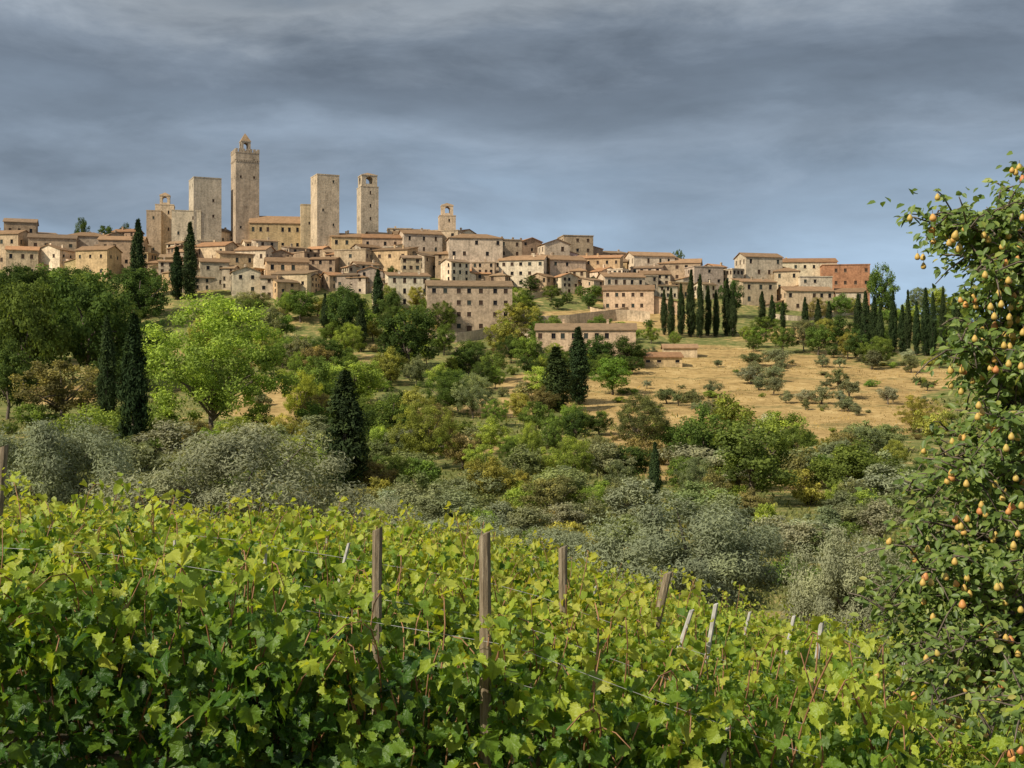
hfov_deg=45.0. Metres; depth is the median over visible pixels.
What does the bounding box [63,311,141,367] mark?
open crowned tree
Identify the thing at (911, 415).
open crowned tree
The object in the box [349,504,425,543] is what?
grapevine
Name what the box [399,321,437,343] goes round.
open crowned tree
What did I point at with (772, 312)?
cypress tree
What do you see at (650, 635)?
grapevine
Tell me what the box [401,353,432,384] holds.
broadleaf tree
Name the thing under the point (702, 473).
open crowned tree
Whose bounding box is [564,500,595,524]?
olive tree
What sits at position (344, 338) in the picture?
open crowned tree
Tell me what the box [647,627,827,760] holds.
grapevine
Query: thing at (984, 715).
grapevine
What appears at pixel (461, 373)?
broadleaf tree
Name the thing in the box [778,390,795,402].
olive tree
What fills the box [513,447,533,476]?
olive tree
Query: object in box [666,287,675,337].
cypress tree
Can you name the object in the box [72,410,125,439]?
bush
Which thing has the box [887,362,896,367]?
bush
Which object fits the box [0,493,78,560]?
grapevine
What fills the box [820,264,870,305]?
brick building
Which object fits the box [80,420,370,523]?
olive tree
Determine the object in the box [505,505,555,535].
olive tree
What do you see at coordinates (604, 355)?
open crowned tree
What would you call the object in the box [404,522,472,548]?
grapevine
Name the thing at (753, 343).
open crowned tree
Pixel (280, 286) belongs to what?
stone house
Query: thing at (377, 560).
wooden post
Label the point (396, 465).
open crowned tree
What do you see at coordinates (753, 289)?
stone house
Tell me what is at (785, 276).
stone house
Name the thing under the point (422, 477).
olive tree
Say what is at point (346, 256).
stone house
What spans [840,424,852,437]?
broadleaf tree
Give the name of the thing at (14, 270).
broadleaf tree
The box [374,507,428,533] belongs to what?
grapevine
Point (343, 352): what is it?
broadleaf tree
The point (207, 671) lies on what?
grapevine
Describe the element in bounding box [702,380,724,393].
olive tree
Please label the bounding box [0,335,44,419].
broadleaf tree
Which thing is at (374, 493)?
bush
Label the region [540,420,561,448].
broadleaf tree
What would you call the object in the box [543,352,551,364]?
broadleaf tree
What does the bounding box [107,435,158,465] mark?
olive tree
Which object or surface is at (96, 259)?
stone house
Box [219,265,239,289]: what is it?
stone house
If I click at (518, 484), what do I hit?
bush
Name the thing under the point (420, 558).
grapevine
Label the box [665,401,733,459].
broadleaf tree
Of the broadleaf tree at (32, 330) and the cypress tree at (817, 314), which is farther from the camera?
the cypress tree at (817, 314)
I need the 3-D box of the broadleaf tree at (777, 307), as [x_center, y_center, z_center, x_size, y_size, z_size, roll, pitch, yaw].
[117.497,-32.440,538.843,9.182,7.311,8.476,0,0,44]
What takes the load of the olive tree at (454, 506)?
on the ground at (718, 347)
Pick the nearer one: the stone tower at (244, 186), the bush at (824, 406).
the bush at (824, 406)
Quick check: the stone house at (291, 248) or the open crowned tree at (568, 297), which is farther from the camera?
the stone house at (291, 248)
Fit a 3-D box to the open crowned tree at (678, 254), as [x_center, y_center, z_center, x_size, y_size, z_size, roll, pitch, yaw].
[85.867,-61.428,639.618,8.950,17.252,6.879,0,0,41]
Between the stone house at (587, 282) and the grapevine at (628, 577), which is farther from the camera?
the stone house at (587, 282)
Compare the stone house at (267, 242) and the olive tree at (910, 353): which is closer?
the olive tree at (910, 353)
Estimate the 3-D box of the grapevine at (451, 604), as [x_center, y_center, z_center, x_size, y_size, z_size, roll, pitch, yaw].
[-0.713,2.073,8.052,1.600,1.940,1.192,0,0,4]
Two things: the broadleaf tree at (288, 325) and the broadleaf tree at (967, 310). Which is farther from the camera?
the broadleaf tree at (967, 310)
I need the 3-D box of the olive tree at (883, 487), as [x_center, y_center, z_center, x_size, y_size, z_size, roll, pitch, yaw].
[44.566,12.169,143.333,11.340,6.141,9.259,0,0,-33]
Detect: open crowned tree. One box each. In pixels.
[0,333,20,365]
[49,298,87,352]
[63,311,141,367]
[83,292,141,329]
[140,290,300,433]
[149,438,166,450]
[174,360,218,384]
[221,301,246,329]
[231,291,253,307]
[242,298,269,325]
[252,327,280,350]
[263,337,300,367]
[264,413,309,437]
[269,308,289,322]
[272,291,295,315]
[280,370,325,422]
[286,350,308,373]
[300,337,340,363]
[300,393,336,415]
[328,394,386,431]
[332,322,367,353]
[340,352,358,367]
[360,432,372,454]
[371,285,398,300]
[371,454,414,487]
[376,304,403,328]
[377,392,397,409]
[386,402,459,460]
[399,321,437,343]
[402,305,433,322]
[410,402,455,440]
[412,368,477,408]
[428,300,457,329]
[443,357,458,370]
[450,372,498,418]
[469,359,493,385]
[480,399,508,421]
[484,365,505,388]
[494,334,525,362]
[495,437,528,466]
[512,287,527,306]
[517,421,543,456]
[520,275,542,291]
[527,309,543,326]
[532,454,559,478]
[537,434,598,474]
[545,342,564,352]
[560,351,571,363]
[561,291,572,300]
[574,286,586,295]
[582,434,609,475]
[585,359,598,378]
[592,353,611,367]
[609,391,670,445]
[625,446,649,466]
[626,356,644,373]
[669,331,681,343]
[672,249,684,258]
[673,456,714,494]
[738,325,751,339]
[745,337,762,351]
[776,426,815,460]
[790,319,818,351]
[808,297,827,316]
[815,317,837,344]
[815,437,829,454]
[824,464,844,488]
[825,344,842,357]
[846,297,862,312]
[855,336,897,365]
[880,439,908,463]
[894,396,946,432]
[905,458,940,486]
[909,287,929,308]
[920,315,949,337]
[947,308,971,328]
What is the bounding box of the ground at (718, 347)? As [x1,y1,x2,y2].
[0,257,1017,767]
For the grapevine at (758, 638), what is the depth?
18.18 m
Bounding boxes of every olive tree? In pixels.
[0,412,143,515]
[66,422,115,452]
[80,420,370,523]
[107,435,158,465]
[119,440,174,475]
[129,417,218,461]
[131,445,163,465]
[172,442,210,470]
[226,419,278,466]
[243,447,282,474]
[258,422,293,449]
[284,453,323,479]
[298,414,330,440]
[320,492,425,532]
[364,435,413,458]
[364,487,407,521]
[378,479,422,519]
[382,427,420,451]
[382,449,439,476]
[391,470,446,499]
[395,512,523,549]
[400,483,462,512]
[405,494,444,526]
[420,487,494,524]
[434,468,505,497]
[458,489,500,509]
[481,498,522,528]
[499,443,546,479]
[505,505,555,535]
[510,523,622,572]
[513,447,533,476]
[529,465,593,497]
[533,501,585,526]
[553,463,587,499]
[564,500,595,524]
[567,442,636,481]
[576,489,816,612]
[587,517,650,561]
[601,474,675,516]
[602,512,646,537]
[615,506,666,537]
[636,396,655,413]
[641,380,651,387]
[646,346,657,351]
[653,388,676,403]
[657,441,715,470]
[667,480,731,515]
[671,391,682,405]
[680,388,707,407]
[691,400,708,409]
[696,446,728,482]
[697,490,755,519]
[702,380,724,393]
[703,398,720,413]
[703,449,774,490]
[713,360,722,365]
[733,365,763,383]
[733,514,789,555]
[738,352,764,363]
[742,360,766,375]
[750,377,768,389]
[755,413,789,452]
[759,365,784,378]
[762,348,791,362]
[763,376,786,394]
[770,521,826,561]
[774,360,784,369]
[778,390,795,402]
[779,524,934,641]
[780,359,787,366]
[781,446,832,476]
[785,517,842,538]
[794,523,832,560]
[795,388,815,400]
[800,398,809,409]
[804,504,841,529]
[808,385,837,403]
[813,354,829,366]
[813,437,871,457]
[819,379,834,386]
[822,488,862,520]
[822,523,843,540]
[823,367,850,387]
[833,358,845,366]
[833,400,846,411]
[834,390,845,400]
[835,378,860,396]
[835,503,871,533]
[839,398,857,411]
[839,419,891,443]
[842,462,928,502]
[848,405,861,414]
[856,496,903,540]
[859,350,882,368]
[861,493,915,520]
[865,449,907,479]
[873,423,907,446]
[876,386,898,404]
[899,348,914,358]
[900,355,923,372]
[911,376,920,382]
[920,381,933,390]
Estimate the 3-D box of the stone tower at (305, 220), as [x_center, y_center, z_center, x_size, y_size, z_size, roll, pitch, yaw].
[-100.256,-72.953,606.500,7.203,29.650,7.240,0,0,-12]
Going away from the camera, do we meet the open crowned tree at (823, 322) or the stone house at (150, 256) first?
the open crowned tree at (823, 322)
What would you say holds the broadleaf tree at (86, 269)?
on the ground at (718, 347)
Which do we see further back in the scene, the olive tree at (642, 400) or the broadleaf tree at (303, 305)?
the broadleaf tree at (303, 305)
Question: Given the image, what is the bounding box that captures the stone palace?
[248,216,300,249]
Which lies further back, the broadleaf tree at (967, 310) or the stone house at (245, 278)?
the broadleaf tree at (967, 310)
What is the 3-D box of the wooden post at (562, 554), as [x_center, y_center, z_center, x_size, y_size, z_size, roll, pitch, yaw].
[0.421,2.507,10.200,0.075,2.358,0.074,0,0,0]
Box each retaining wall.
[429,327,529,342]
[455,344,516,352]
[516,289,560,298]
[521,310,649,325]
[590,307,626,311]
[775,310,869,320]
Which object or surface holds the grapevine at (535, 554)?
on the ground at (718, 347)
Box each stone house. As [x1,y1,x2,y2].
[0,230,28,269]
[3,218,38,233]
[4,245,48,273]
[27,233,77,257]
[37,232,56,233]
[39,243,74,271]
[64,245,122,279]
[67,231,104,247]
[97,236,148,269]
[106,230,123,235]
[111,227,144,235]
[130,252,157,265]
[145,260,157,270]
[149,251,182,274]
[152,257,172,278]
[160,270,173,287]
[165,241,183,247]
[165,243,182,253]
[174,248,199,259]
[181,276,212,292]
[195,240,221,244]
[195,240,238,257]
[195,258,229,289]
[215,250,254,267]
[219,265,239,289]
[221,227,231,241]
[229,264,261,295]
[234,243,275,274]
[241,239,251,245]
[250,267,264,274]
[251,237,278,250]
[259,275,281,297]
[264,256,320,275]
[271,249,293,256]
[271,270,318,296]
[272,276,299,300]
[280,243,309,252]
[291,249,319,257]
[308,244,330,256]
[309,257,339,273]
[311,274,321,292]
[320,272,343,291]
[321,249,334,256]
[326,252,333,256]
[330,230,361,249]
[334,247,371,272]
[334,270,369,293]
[341,262,359,272]
[345,275,368,293]
[350,244,381,249]
[350,260,385,276]
[357,264,383,292]
[361,234,401,248]
[365,230,387,233]
[371,270,430,307]
[372,245,417,271]
[386,226,411,233]
[396,228,443,251]
[399,255,422,272]
[412,251,434,277]
[421,252,438,255]
[425,279,513,331]
[428,228,464,251]
[434,251,447,278]
[439,256,476,280]
[446,233,503,272]
[460,228,476,233]
[470,269,490,280]
[471,259,495,274]
[489,270,511,280]
[497,253,547,287]
[501,236,521,255]
[520,237,542,254]
[528,273,555,291]
[537,239,579,255]
[547,253,586,275]
[554,272,579,293]
[557,235,602,255]
[570,268,589,277]
[578,277,603,298]
[582,253,623,270]
[586,270,645,294]
[589,264,613,277]
[602,285,677,314]
[603,249,626,257]
[607,268,628,272]
[623,258,627,268]
[624,251,675,271]
[630,263,664,272]
[637,269,671,284]
[645,275,658,295]
[657,258,702,280]
[657,284,678,298]
[668,281,688,298]
[674,266,723,296]
[694,280,716,299]
[704,262,727,268]
[723,268,743,288]
[731,277,776,305]
[733,252,785,280]
[765,286,834,311]
[773,268,800,288]
[782,257,837,275]
[796,276,832,287]
[834,288,866,310]
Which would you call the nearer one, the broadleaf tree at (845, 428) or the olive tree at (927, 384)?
the broadleaf tree at (845, 428)
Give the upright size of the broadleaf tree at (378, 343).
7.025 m
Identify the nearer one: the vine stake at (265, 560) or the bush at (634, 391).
the vine stake at (265, 560)
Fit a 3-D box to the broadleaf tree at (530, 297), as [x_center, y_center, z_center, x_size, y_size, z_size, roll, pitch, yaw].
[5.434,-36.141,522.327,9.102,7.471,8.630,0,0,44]
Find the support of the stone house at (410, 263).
on the ground at (718, 347)
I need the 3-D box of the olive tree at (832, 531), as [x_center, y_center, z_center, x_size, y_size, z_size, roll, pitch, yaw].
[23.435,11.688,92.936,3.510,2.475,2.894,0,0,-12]
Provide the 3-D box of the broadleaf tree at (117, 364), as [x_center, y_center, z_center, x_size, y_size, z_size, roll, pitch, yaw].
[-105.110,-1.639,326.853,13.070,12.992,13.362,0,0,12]
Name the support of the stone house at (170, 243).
on the ground at (718, 347)
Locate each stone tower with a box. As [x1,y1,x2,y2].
[146,210,161,256]
[155,193,174,253]
[171,210,200,240]
[189,176,221,240]
[231,134,259,244]
[300,204,310,247]
[310,173,339,247]
[357,173,378,233]
[438,203,455,229]
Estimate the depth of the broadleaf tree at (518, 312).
459.24 m
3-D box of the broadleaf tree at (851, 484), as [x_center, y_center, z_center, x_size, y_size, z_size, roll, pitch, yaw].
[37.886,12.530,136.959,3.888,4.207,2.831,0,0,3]
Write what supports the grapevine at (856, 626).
on the ground at (718, 347)
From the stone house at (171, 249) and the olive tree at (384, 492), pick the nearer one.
the olive tree at (384, 492)
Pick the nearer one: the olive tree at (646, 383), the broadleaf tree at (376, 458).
the broadleaf tree at (376, 458)
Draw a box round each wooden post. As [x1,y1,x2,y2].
[0,444,8,537]
[372,526,382,714]
[479,531,490,767]
[558,545,566,688]
[644,571,671,670]
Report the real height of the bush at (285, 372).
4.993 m
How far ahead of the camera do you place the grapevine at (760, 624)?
12.89 m
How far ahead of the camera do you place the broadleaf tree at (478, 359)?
377.39 m
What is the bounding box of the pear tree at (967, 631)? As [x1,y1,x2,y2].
[838,151,1023,762]
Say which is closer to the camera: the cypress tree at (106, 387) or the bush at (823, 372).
the cypress tree at (106, 387)
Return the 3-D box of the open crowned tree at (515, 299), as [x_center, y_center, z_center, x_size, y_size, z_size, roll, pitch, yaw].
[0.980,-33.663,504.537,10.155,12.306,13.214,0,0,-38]
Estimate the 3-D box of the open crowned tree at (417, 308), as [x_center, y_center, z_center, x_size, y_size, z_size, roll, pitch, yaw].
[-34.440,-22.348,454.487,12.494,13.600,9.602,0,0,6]
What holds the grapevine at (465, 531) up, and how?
on the ground at (718, 347)
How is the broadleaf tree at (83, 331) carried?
on the ground at (718, 347)
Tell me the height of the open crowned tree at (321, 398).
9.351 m
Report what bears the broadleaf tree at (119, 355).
on the ground at (718, 347)
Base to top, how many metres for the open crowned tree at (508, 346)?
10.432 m
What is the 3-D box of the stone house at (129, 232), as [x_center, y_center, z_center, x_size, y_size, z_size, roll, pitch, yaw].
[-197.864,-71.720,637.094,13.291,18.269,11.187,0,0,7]
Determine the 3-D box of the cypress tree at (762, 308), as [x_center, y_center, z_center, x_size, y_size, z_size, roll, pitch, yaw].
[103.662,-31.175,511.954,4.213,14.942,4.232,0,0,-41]
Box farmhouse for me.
[534,319,636,355]
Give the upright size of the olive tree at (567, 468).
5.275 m
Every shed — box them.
[639,352,683,366]
[661,344,698,357]
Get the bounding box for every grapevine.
[0,467,148,763]
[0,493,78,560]
[0,505,261,734]
[0,507,50,544]
[0,524,174,767]
[0,529,359,767]
[1,512,70,537]
[3,479,68,535]
[4,497,51,514]
[4,498,35,527]
[5,472,194,578]
[32,493,138,531]
[41,494,182,569]
[61,495,160,543]
[62,500,98,519]
[82,494,150,531]
[102,491,190,531]
[109,531,393,750]
[116,503,300,642]
[136,507,204,519]
[146,492,241,567]
[147,499,233,532]
[148,498,284,565]
[168,542,554,767]
[169,501,228,522]
[186,509,244,526]
[187,489,277,567]
[200,497,327,578]
[200,510,389,651]
[224,502,302,534]
[248,506,390,587]
[256,492,348,554]
[265,505,300,531]
[267,515,304,532]
[269,491,358,549]
[274,546,512,763]
[294,508,396,580]
[298,505,379,536]
[321,512,415,620]
[337,516,493,732]
[338,502,373,529]
[340,499,426,547]
[347,512,389,524]
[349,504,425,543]
[360,501,479,655]
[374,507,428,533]
[378,588,768,767]
[382,519,498,650]
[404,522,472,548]
[405,513,478,551]
[405,568,660,767]
[410,526,492,588]
[423,510,480,544]
[449,545,598,761]
[459,525,520,560]
[464,522,541,561]
[467,525,587,644]
[473,538,601,687]
[474,539,555,578]
[491,530,559,607]
[510,541,557,559]
[532,601,721,747]
[539,560,637,630]
[539,566,669,664]
[544,557,616,604]
[551,554,593,596]
[558,559,605,588]
[569,611,798,765]
[574,568,628,599]
[576,572,704,666]
[594,563,650,594]
[598,568,650,602]
[606,566,682,615]
[614,614,970,767]
[618,565,677,600]
[620,567,725,669]
[647,582,698,602]
[647,584,710,623]
[647,612,757,675]
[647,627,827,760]
[674,582,747,656]
[686,604,810,725]
[694,668,982,767]
[697,588,726,617]
[699,615,793,670]
[702,593,746,618]
[702,603,767,638]
[720,592,781,638]
[730,621,861,715]
[735,616,812,667]
[737,606,794,633]
[752,611,815,642]
[756,631,937,758]
[769,617,827,644]
[783,604,844,636]
[784,633,926,752]
[788,626,864,702]
[797,625,880,673]
[806,699,1023,767]
[829,619,885,649]
[834,641,941,734]
[838,617,884,643]
[849,645,939,719]
[874,640,901,672]
[891,697,1023,767]
[920,686,997,762]
[922,683,1023,763]
[935,741,1010,767]
[965,714,1023,767]
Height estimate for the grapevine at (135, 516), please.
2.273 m
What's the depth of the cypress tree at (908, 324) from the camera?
431.39 m
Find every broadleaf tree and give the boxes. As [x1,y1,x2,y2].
[0,262,26,283]
[0,265,53,311]
[0,277,73,398]
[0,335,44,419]
[4,269,62,298]
[8,262,85,300]
[8,359,98,420]
[15,338,69,383]
[44,268,140,389]
[55,300,97,316]
[59,281,103,314]
[60,266,85,280]
[70,270,111,292]
[74,217,89,232]
[77,264,100,279]
[86,354,125,397]
[93,318,166,365]
[97,225,112,234]
[104,271,171,319]
[108,266,169,308]
[115,347,172,381]
[119,222,128,228]
[139,318,172,347]
[164,452,179,474]
[176,467,215,507]
[179,419,213,443]
[186,318,213,349]
[197,309,233,328]
[197,420,236,442]
[205,339,243,358]
[214,415,270,453]
[215,364,235,384]
[219,469,258,486]
[221,298,250,325]
[239,327,253,345]
[244,290,272,307]
[254,306,286,331]
[271,315,296,336]
[280,434,320,463]
[281,289,321,322]
[282,336,312,367]
[284,422,314,440]
[286,336,316,365]
[287,485,324,509]
[292,400,331,427]
[298,355,340,401]
[300,344,335,369]
[307,297,322,315]
[311,446,327,482]
[318,320,343,342]
[319,339,354,364]
[324,410,377,438]
[325,284,372,332]
[325,356,348,377]
[327,288,359,309]
[327,359,386,399]
[355,309,379,325]
[355,457,398,494]
[362,392,413,438]
[367,321,382,341]
[369,424,391,450]
[369,454,387,470]
[371,345,410,384]
[372,304,438,377]
[374,336,390,347]
[376,288,402,316]
[377,315,421,339]
[387,265,397,271]
[394,384,436,421]
[398,342,429,359]
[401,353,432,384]
[407,286,425,304]
[410,298,426,315]
[420,346,435,364]
[425,362,449,387]
[430,435,454,456]
[431,324,455,355]
[441,369,472,410]
[442,433,482,469]
[451,346,490,374]
[455,339,487,357]
[462,443,494,463]
[463,456,517,502]
[465,351,493,370]
[474,416,512,449]
[480,348,508,374]
[483,322,520,353]
[494,302,540,329]
[496,322,531,344]
[497,433,522,452]
[501,468,532,496]
[504,393,531,417]
[509,334,548,362]
[516,401,554,431]
[518,290,534,302]
[518,474,591,513]
[521,299,537,313]
[523,365,548,389]
[523,385,560,413]
[525,434,545,454]
[527,321,543,339]
[530,345,545,359]
[530,356,545,368]
[538,412,568,429]
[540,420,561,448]
[542,285,562,300]
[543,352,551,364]
[545,315,561,322]
[546,317,560,322]
[546,450,571,467]
[549,299,566,309]
[560,403,585,427]
[560,409,590,441]
[566,486,585,502]
[579,491,606,515]
[580,293,597,308]
[581,479,618,509]
[584,334,613,362]
[585,285,602,298]
[586,410,613,435]
[587,314,612,322]
[589,357,633,394]
[599,443,651,474]
[601,335,645,360]
[601,477,629,511]
[603,459,635,486]
[607,354,628,369]
[622,346,648,363]
[636,329,642,338]
[641,327,660,343]
[642,319,654,327]
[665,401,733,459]
[665,456,697,491]
[697,458,735,485]
[700,414,800,499]
[700,467,731,502]
[717,280,744,309]
[730,487,775,517]
[743,327,770,345]
[749,316,780,333]
[749,410,808,449]
[768,325,796,351]
[775,302,789,312]
[804,324,836,354]
[805,436,903,489]
[813,454,829,469]
[823,431,857,451]
[824,481,850,506]
[825,292,853,315]
[825,313,860,345]
[827,445,873,479]
[835,331,857,358]
[837,478,869,505]
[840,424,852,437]
[843,334,877,361]
[848,328,870,341]
[854,424,887,450]
[866,262,899,310]
[877,308,889,322]
[897,302,921,323]
[922,287,947,308]
[929,305,950,315]
[931,354,945,367]
[946,333,967,357]
[949,302,975,318]
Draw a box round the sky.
[0,0,1023,319]
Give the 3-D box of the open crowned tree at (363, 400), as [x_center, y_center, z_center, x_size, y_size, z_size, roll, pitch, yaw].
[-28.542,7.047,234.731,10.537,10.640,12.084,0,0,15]
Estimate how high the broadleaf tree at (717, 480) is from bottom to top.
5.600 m
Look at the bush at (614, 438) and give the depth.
246.82 m
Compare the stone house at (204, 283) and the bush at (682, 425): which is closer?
the bush at (682, 425)
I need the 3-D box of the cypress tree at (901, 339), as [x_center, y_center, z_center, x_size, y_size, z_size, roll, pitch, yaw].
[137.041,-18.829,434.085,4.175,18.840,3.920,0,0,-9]
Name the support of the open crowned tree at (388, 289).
on the ground at (718, 347)
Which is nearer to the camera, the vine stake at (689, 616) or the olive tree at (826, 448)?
the vine stake at (689, 616)
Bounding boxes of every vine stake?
[173,540,176,578]
[261,545,267,609]
[332,543,349,604]
[677,609,693,647]
[699,603,718,691]
[718,726,731,767]
[744,612,750,634]
[785,616,795,658]
[813,622,823,686]
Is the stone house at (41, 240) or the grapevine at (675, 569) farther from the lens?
the stone house at (41, 240)
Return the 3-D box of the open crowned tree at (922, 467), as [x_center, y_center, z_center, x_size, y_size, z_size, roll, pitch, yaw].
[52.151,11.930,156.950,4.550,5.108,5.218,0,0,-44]
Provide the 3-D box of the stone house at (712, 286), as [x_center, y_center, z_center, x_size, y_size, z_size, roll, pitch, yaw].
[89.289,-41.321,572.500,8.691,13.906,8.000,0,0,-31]
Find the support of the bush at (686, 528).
on the ground at (718, 347)
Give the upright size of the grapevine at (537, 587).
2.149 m
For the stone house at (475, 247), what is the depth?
561.30 m
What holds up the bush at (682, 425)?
on the ground at (718, 347)
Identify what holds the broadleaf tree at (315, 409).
on the ground at (718, 347)
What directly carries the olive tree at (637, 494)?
on the ground at (718, 347)
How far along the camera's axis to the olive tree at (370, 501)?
63.45 m
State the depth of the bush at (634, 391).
338.75 m
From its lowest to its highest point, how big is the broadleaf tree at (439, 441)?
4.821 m
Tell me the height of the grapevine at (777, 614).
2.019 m
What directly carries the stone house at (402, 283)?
on the ground at (718, 347)
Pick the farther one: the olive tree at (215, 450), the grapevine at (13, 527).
the olive tree at (215, 450)
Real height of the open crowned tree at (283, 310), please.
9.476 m
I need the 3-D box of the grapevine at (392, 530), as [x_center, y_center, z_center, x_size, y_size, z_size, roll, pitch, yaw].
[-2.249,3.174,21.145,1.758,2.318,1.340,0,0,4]
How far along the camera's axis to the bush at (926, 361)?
398.31 m
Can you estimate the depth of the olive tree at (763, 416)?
225.69 m
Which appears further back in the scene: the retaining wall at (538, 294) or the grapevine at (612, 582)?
the retaining wall at (538, 294)
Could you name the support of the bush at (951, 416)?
on the ground at (718, 347)
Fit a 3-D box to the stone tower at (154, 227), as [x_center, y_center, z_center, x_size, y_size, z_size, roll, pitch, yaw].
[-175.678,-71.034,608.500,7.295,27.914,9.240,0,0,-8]
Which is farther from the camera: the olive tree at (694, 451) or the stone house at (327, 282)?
the stone house at (327, 282)
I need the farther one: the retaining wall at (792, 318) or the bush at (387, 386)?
the retaining wall at (792, 318)
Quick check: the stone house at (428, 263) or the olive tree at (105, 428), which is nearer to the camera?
the olive tree at (105, 428)
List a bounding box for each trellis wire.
[8,548,952,767]
[11,525,974,736]
[309,611,817,757]
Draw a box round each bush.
[0,421,20,433]
[11,402,59,426]
[45,403,116,435]
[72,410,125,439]
[96,404,124,419]
[118,410,192,435]
[119,402,181,422]
[194,308,203,316]
[237,403,274,426]
[248,393,273,404]
[279,368,293,381]
[285,333,299,338]
[312,429,334,450]
[348,487,380,504]
[365,477,393,495]
[368,345,379,351]
[381,368,402,381]
[381,381,396,391]
[403,457,442,484]
[419,476,445,488]
[428,338,439,349]
[447,358,468,374]
[447,441,470,461]
[454,419,475,433]
[454,507,497,525]
[461,422,509,441]
[478,451,500,472]
[494,386,508,396]
[494,497,527,517]
[500,485,543,505]
[501,480,543,502]
[504,365,519,374]
[511,381,536,396]
[511,491,542,520]
[516,356,541,371]
[522,526,542,541]
[536,508,572,528]
[538,425,564,448]
[546,521,591,541]
[568,535,598,552]
[573,495,607,524]
[611,435,618,440]
[612,396,628,402]
[616,437,667,461]
[617,388,631,393]
[630,388,638,393]
[644,423,690,450]
[650,445,673,464]
[664,438,692,451]
[671,418,705,441]
[676,519,695,537]
[701,390,720,397]
[708,490,755,518]
[711,391,756,423]
[723,484,749,499]
[752,502,781,523]
[765,553,808,584]
[775,446,817,477]
[786,468,813,488]
[787,566,822,588]
[790,480,825,505]
[802,471,830,488]
[805,429,818,447]
[816,371,828,374]
[817,403,828,408]
[825,518,862,541]
[844,487,901,508]
[863,379,881,386]
[864,538,899,569]
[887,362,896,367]
[908,434,922,439]
[910,408,955,436]
[918,377,928,384]
[920,359,934,364]
[936,514,959,529]
[943,411,957,418]
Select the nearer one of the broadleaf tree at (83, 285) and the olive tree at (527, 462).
the olive tree at (527, 462)
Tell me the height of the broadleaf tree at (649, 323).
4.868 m
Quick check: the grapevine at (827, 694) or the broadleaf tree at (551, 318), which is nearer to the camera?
the grapevine at (827, 694)
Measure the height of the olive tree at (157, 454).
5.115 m
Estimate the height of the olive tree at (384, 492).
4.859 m
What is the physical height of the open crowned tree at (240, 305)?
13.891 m
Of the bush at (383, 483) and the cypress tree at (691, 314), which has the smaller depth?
the bush at (383, 483)
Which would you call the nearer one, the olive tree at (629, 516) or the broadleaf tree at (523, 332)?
the olive tree at (629, 516)
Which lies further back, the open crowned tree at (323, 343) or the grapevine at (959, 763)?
the open crowned tree at (323, 343)
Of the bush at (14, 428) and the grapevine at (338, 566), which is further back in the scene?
the bush at (14, 428)
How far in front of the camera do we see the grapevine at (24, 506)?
21.98 m
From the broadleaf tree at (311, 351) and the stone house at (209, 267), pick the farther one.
the stone house at (209, 267)
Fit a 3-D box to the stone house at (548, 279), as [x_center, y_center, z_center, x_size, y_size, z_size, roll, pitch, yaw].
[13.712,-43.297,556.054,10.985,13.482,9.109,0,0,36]
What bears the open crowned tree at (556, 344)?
on the ground at (718, 347)
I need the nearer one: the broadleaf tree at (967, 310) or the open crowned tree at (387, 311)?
the open crowned tree at (387, 311)
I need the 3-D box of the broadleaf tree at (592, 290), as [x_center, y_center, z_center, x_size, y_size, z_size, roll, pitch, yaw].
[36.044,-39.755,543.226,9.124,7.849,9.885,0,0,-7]
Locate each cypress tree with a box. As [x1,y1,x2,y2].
[94,314,118,420]
[112,312,154,439]
[129,218,146,275]
[168,246,183,299]
[181,221,199,299]
[318,369,370,496]
[319,293,329,330]
[341,308,353,343]
[353,303,368,351]
[370,269,385,315]
[538,346,575,411]
[567,326,591,404]
[648,441,662,501]
[660,289,667,334]
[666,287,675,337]
[676,283,685,335]
[685,269,696,336]
[695,275,704,337]
[703,286,712,335]
[712,289,719,336]
[721,279,730,335]
[728,291,737,336]
[758,291,766,322]
[768,294,775,325]
[779,301,785,328]
[801,297,808,326]
[813,299,822,322]
[824,301,833,322]
[853,293,861,328]
[859,291,869,350]
[868,296,877,346]
[875,303,884,349]
[887,290,898,352]
[896,304,905,352]
[903,290,912,351]
[912,301,920,355]
[919,287,930,355]
[928,291,937,356]
[938,286,947,351]
[950,295,956,354]
[953,303,963,336]
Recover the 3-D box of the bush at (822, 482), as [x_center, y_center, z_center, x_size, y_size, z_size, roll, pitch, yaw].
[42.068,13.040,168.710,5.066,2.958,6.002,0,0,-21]
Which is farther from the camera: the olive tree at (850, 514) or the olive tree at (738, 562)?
the olive tree at (850, 514)
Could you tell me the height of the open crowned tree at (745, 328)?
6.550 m
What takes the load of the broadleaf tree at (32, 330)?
on the ground at (718, 347)
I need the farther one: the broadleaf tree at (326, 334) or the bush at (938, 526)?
the broadleaf tree at (326, 334)
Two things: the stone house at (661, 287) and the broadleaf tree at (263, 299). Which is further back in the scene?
the stone house at (661, 287)
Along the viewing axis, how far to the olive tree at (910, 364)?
382.31 m
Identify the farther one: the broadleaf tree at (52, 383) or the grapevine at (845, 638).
the broadleaf tree at (52, 383)
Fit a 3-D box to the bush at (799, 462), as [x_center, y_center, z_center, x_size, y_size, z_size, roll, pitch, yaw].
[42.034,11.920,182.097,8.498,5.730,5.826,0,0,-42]
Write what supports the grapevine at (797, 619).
on the ground at (718, 347)
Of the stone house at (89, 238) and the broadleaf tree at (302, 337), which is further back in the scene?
the stone house at (89, 238)
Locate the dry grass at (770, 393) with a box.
[583,347,953,473]

